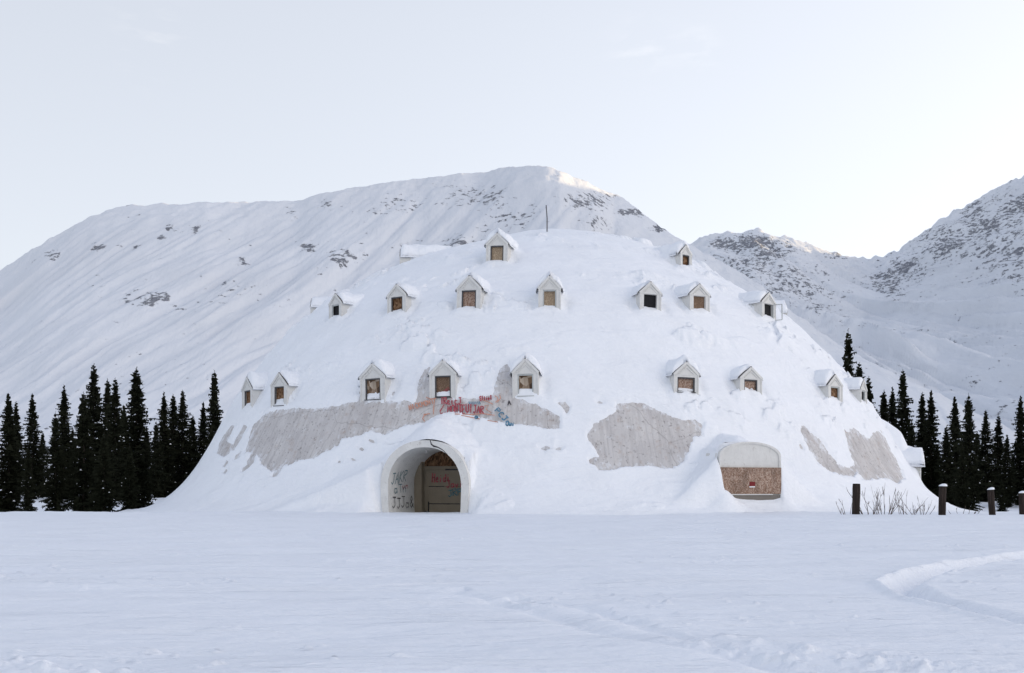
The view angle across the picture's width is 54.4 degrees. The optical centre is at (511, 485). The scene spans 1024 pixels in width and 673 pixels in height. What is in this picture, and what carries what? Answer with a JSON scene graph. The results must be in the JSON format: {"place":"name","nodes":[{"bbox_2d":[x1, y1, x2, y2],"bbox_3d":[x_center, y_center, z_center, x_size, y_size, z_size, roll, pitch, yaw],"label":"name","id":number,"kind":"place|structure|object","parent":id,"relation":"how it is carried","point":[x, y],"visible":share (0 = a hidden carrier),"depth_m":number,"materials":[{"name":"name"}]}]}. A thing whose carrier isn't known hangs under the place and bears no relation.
{"place":"outdoors","nodes":[
{"label":"outdoors","id":0,"kind":"place"},
{"bbox_2d":[0,479,1023,672],"bbox_3d":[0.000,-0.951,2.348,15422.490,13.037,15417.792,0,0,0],"label":"ground","id":1,"kind":"structure","parent":0,"point":[401,592],"depth_m":14.06,"materials":[{"name":"white snow"}]},
{"bbox_2d":[0,461,10,511],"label":"spruce tree","id":2,"kind":"object","parent":1,"relation":"on","point":[1,510],"visible":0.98,"depth_m":74.35,"materials":[{"name":"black plant"}]},
{"bbox_2d":[0,393,26,511],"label":"spruce tree","id":3,"kind":"object","parent":1,"relation":"on","point":[10,499],"visible":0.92,"depth_m":75.81,"materials":[{"name":"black plant"}]},
{"bbox_2d":[10,401,24,498],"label":"spruce tree","id":4,"kind":"object","parent":1,"relation":"on","point":[18,434],"visible":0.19,"depth_m":124.91,"materials":[{"name":"black plant"}]},
{"bbox_2d":[15,447,39,510],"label":"spruce tree","id":5,"kind":"object","parent":1,"relation":"on","point":[28,494],"visible":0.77,"depth_m":70.90,"materials":[{"name":"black plant"}]},
{"bbox_2d":[16,393,48,498],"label":"spruce tree","id":6,"kind":"object","parent":1,"relation":"on","point":[36,467],"visible":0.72,"depth_m":121.77,"materials":[{"name":"black plant"}]},
{"bbox_2d":[37,433,50,495],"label":"spruce tree","id":7,"kind":"object","parent":1,"relation":"on","point":[44,447],"visible":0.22,"depth_m":139.85,"materials":[{"name":"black plant"}]},
{"bbox_2d":[34,411,79,510],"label":"spruce tree","id":8,"kind":"object","parent":1,"relation":"on","point":[55,488],"visible":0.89,"depth_m":73.82,"materials":[{"name":"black plant"}]},
{"bbox_2d":[46,385,76,499],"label":"spruce tree","id":9,"kind":"object","parent":1,"relation":"on","point":[65,432],"visible":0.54,"depth_m":119.78,"materials":[{"name":"black plant"}]},
{"bbox_2d":[69,427,79,495],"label":"spruce tree","id":10,"kind":"object","parent":1,"relation":"on","point":[72,429],"visible":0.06,"depth_m":124.92,"materials":[{"name":"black plant"}]},
{"bbox_2d":[60,391,100,511],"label":"spruce tree","id":11,"kind":"object","parent":1,"relation":"on","point":[83,469],"visible":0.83,"depth_m":74.77,"materials":[{"name":"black plant"}]},
{"bbox_2d":[64,363,122,511],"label":"spruce tree","id":12,"kind":"object","parent":1,"relation":"on","point":[93,399],"visible":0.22,"depth_m":79.85,"materials":[{"name":"black plant"}]},
{"bbox_2d":[77,434,123,511],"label":"spruce tree","id":13,"kind":"object","parent":1,"relation":"on","point":[103,500],"visible":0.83,"depth_m":70.83,"materials":[{"name":"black plant"}]},
{"bbox_2d":[101,378,113,447],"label":"spruce tree","id":14,"kind":"object","parent":1,"relation":"on","point":[106,396],"visible":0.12,"depth_m":119.84,"materials":[{"name":"black plant"}]},
{"bbox_2d":[104,378,125,500],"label":"spruce tree","id":15,"kind":"object","parent":1,"relation":"on","point":[114,426],"visible":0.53,"depth_m":114.71,"materials":[{"name":"black plant"}]},
{"bbox_2d":[120,405,129,494],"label":"spruce tree","id":16,"kind":"object","parent":1,"relation":"on","point":[125,418],"visible":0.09,"depth_m":131.84,"materials":[{"name":"black plant"}]},
{"bbox_2d":[117,446,141,511],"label":"spruce tree","id":17,"kind":"object","parent":1,"relation":"on","point":[129,498],"visible":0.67,"depth_m":71.87,"materials":[{"name":"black plant"}]},
{"bbox_2d":[112,367,164,510],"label":"spruce tree","id":18,"kind":"object","parent":1,"relation":"on","point":[136,442],"visible":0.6,"depth_m":83.73,"materials":[{"name":"black plant"}]},
{"bbox_2d":[145,427,153,495],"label":"spruce tree","id":19,"kind":"object","parent":1,"relation":"on","point":[147,436],"visible":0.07,"depth_m":141.88,"materials":[{"name":"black plant"}]},
{"bbox_2d":[147,422,173,497],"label":"spruce tree","id":20,"kind":"object","parent":1,"relation":"on","point":[157,455],"visible":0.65,"depth_m":131.81,"materials":[{"name":"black plant"}]},
{"bbox_2d":[148,391,178,497],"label":"spruce tree","id":21,"kind":"object","parent":1,"relation":"on","point":[164,430],"visible":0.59,"depth_m":135.74,"materials":[{"name":"black plant"}]},
{"bbox_2d":[167,394,180,489],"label":"spruce tree","id":22,"kind":"object","parent":1,"relation":"on","point":[172,415],"visible":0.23,"depth_m":143.77,"materials":[{"name":"black plant"}]},
{"bbox_2d":[168,390,199,490],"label":"spruce tree","id":23,"kind":"object","parent":1,"relation":"on","point":[183,470],"visible":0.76,"depth_m":137.69,"materials":[{"name":"black plant"}]},
{"bbox_2d":[179,415,198,466],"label":"spruce tree","id":24,"kind":"object","parent":1,"relation":"on","point":[194,430],"visible":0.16,"depth_m":145.80,"materials":[{"name":"black plant"}]},
{"bbox_2d":[190,402,208,464],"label":"spruce tree","id":25,"kind":"object","parent":1,"relation":"on","point":[202,435],"visible":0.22,"depth_m":139.73,"materials":[{"name":"black plant"}]},
{"bbox_2d":[192,370,223,467],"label":"spruce tree","id":26,"kind":"object","parent":1,"relation":"on","point":[214,410],"visible":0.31,"depth_m":137.72,"materials":[{"name":"black plant"}]},
{"bbox_2d":[206,428,213,447],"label":"spruce tree","id":27,"kind":"object","parent":1,"relation":"on","point":[211,433],"visible":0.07,"depth_m":133.89,"materials":[{"name":"black plant"}]},
{"bbox_2d":[120,205,977,514],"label":"dome building","id":28,"kind":"structure","parent":1,"relation":"on","point":[546,371],"depth_m":59.23,"materials":[{"name":"white concrete"}]},
{"bbox_2d":[706,442,780,499],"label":"arched window","id":29,"kind":"structure","parent":28,"relation":"in","point":[749,470],"depth_m":54.32,"materials":[{"name":"white paint"}]},
{"bbox_2d":[842,328,856,376],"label":"spruce tree","id":30,"kind":"object","parent":1,"relation":"on","point":[848,357],"visible":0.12,"depth_m":111.85,"materials":[{"name":"black plant"}]},
{"bbox_2d":[852,484,859,513],"bbox_3d":[17.279,0.930,49.996,0.395,2.047,0.384,1,1,-34],"label":"fence post","id":31,"kind":"object","parent":1,"relation":"on","point":[855,498],"visible":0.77,"depth_m":49.84,"materials":[{"name":"brown wood"}]},
{"bbox_2d":[856,362,869,396],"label":"spruce tree","id":32,"kind":"object","parent":1,"relation":"on","point":[859,371],"visible":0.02,"depth_m":117.92,"materials":[{"name":"black plant"}]},
{"bbox_2d":[846,487,883,513],"bbox_3d":[18.055,0.842,50.610,1.989,1.487,0.747,0,0,0],"label":"shrub","id":33,"kind":"object","parent":1,"relation":"on","point":[876,508],"visible":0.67,"depth_m":50.56,"materials":[{"name":"brown plant"}]},
{"bbox_2d":[866,377,878,413],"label":"spruce tree","id":34,"kind":"object","parent":1,"relation":"on","point":[870,398],"visible":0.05,"depth_m":121.88,"materials":[{"name":"black plant"}]},
{"bbox_2d":[861,487,902,513],"bbox_3d":[19.233,0.731,51.388,2.430,1.752,0.982,0,0,-13],"label":"shrub","id":35,"kind":"object","parent":1,"relation":"on","point":[889,503],"visible":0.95,"depth_m":51.43,"materials":[{"name":"brown plant"}]},
{"bbox_2d":[877,391,890,422],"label":"spruce tree","id":36,"kind":"object","parent":1,"relation":"on","point":[883,412],"visible":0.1,"depth_m":109.85,"materials":[{"name":"black plant"}]},
{"bbox_2d":[887,387,898,426],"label":"spruce tree","id":37,"kind":"object","parent":1,"relation":"on","point":[891,404],"visible":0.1,"depth_m":111.84,"materials":[{"name":"black plant"}]},
{"bbox_2d":[891,371,913,443],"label":"spruce tree","id":38,"kind":"object","parent":1,"relation":"on","point":[902,424],"visible":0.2,"depth_m":105.78,"materials":[{"name":"black plant"}]},
{"bbox_2d":[896,492,924,514],"bbox_3d":[20.365,0.919,50.883,1.541,1.381,0.846,0,0,0],"label":"shrub","id":39,"kind":"object","parent":1,"relation":"on","point":[903,506],"visible":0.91,"depth_m":50.86,"materials":[{"name":"brown plant"}]},
{"bbox_2d":[904,422,925,479],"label":"spruce tree","id":40,"kind":"object","parent":1,"relation":"on","point":[911,439],"visible":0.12,"depth_m":99.89,"materials":[{"name":"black plant"}]},
{"bbox_2d":[899,497,934,514],"bbox_3d":[21.168,1.085,52.149,2.172,1.132,0.366,0,0,0],"label":"shrub","id":41,"kind":"object","parent":1,"relation":"on","point":[919,508],"visible":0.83,"depth_m":52.10,"materials":[{"name":"brown plant"}]},
{"bbox_2d":[913,391,927,481],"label":"spruce tree","id":42,"kind":"object","parent":1,"relation":"on","point":[920,422],"visible":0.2,"depth_m":103.87,"materials":[{"name":"black plant"}]},
{"bbox_2d":[918,391,942,495],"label":"spruce tree","id":43,"kind":"object","parent":1,"relation":"on","point":[930,482],"visible":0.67,"depth_m":101.73,"materials":[{"name":"black plant"}]},
{"bbox_2d":[938,484,946,514],"bbox_3d":[22.050,0.965,51.008,0.413,2.121,0.409,2,0,-18],"label":"fence post","id":44,"kind":"object","parent":1,"relation":"on","point":[942,500],"visible":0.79,"depth_m":50.86,"materials":[{"name":"brown wood"}]},
{"bbox_2d":[932,425,957,504],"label":"spruce tree","id":45,"kind":"object","parent":1,"relation":"on","point":[944,464],"visible":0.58,"depth_m":95.81,"materials":[{"name":"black plant"}]},
{"bbox_2d":[939,397,962,505],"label":"spruce tree","id":46,"kind":"object","parent":1,"relation":"on","point":[955,426],"visible":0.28,"depth_m":97.83,"materials":[{"name":"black plant"}]},
{"bbox_2d":[950,444,977,510],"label":"spruce tree","id":47,"kind":"object","parent":1,"relation":"on","point":[962,499],"visible":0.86,"depth_m":83.85,"materials":[{"name":"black plant"}]},
{"bbox_2d":[946,393,996,511],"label":"spruce tree","id":48,"kind":"object","parent":1,"relation":"on","point":[968,435],"visible":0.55,"depth_m":87.73,"materials":[{"name":"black plant"}]},
{"bbox_2d":[973,433,989,498],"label":"spruce tree","id":49,"kind":"object","parent":1,"relation":"on","point":[976,452],"visible":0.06,"depth_m":117.88,"materials":[{"name":"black plant"}]},
{"bbox_2d":[973,410,1000,501],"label":"spruce tree","id":50,"kind":"object","parent":1,"relation":"on","point":[986,450],"visible":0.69,"depth_m":111.72,"materials":[{"name":"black plant"}]},
{"bbox_2d":[987,487,995,514],"bbox_3d":[24.587,1.059,51.007,0.370,1.929,0.349,-3,-1,-2],"label":"fence post","id":51,"kind":"object","parent":1,"relation":"on","point":[991,500],"visible":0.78,"depth_m":50.88,"materials":[{"name":"brown wood"}]},
{"bbox_2d":[987,415,1009,498],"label":"spruce tree","id":52,"kind":"object","parent":1,"relation":"on","point":[999,444],"visible":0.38,"depth_m":115.80,"materials":[{"name":"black plant"}]},
{"bbox_2d":[995,480,1008,511],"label":"spruce tree","id":53,"kind":"object","parent":1,"relation":"on","point":[1002,500],"visible":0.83,"depth_m":81.92,"materials":[{"name":"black plant"}]},
{"bbox_2d":[991,435,1018,506],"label":"spruce tree","id":54,"kind":"object","parent":1,"relation":"on","point":[1008,483],"visible":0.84,"depth_m":99.81,"materials":[{"name":"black plant"}]},
{"bbox_2d":[1010,395,1023,504],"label":"spruce tree","id":55,"kind":"object","parent":1,"relation":"on","point":[1018,450],"visible":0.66,"depth_m":103.80,"materials":[{"name":"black plant"}]},
{"bbox_2d":[1014,445,1023,504],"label":"spruce tree","id":56,"kind":"object","parent":1,"relation":"on","point":[1022,467],"visible":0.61,"depth_m":100.41,"materials":[{"name":"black plant"}]},
{"bbox_2d":[1019,491,1023,514],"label":"fence post","id":57,"kind":"object","parent":1,"relation":"on","point":[1021,502],"visible":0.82,"depth_m":51.88,"materials":[{"name":"brown wood"}]},
{"bbox_2d":[0,165,1023,477],"bbox_3d":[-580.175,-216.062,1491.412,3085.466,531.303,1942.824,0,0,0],"label":"mountain","id":58,"kind":"structure","parent":0,"point":[168,301],"depth_m":1127.15,"materials":[{"name":"white snow"}]},
{"bbox_2d":[0,0,1023,269],"label":"sky","id":59,"kind":"structure","parent":0,"point":[850,128],"materials":[{"name":"white"}]},
{"bbox_2d":[690,175,1023,431],"bbox_3d":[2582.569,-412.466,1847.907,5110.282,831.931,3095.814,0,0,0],"label":"mountain","id":60,"kind":"structure","parent":0,"point":[938,306],"depth_m":1909.24,"materials":[{"name":"white snow"}]}
]}

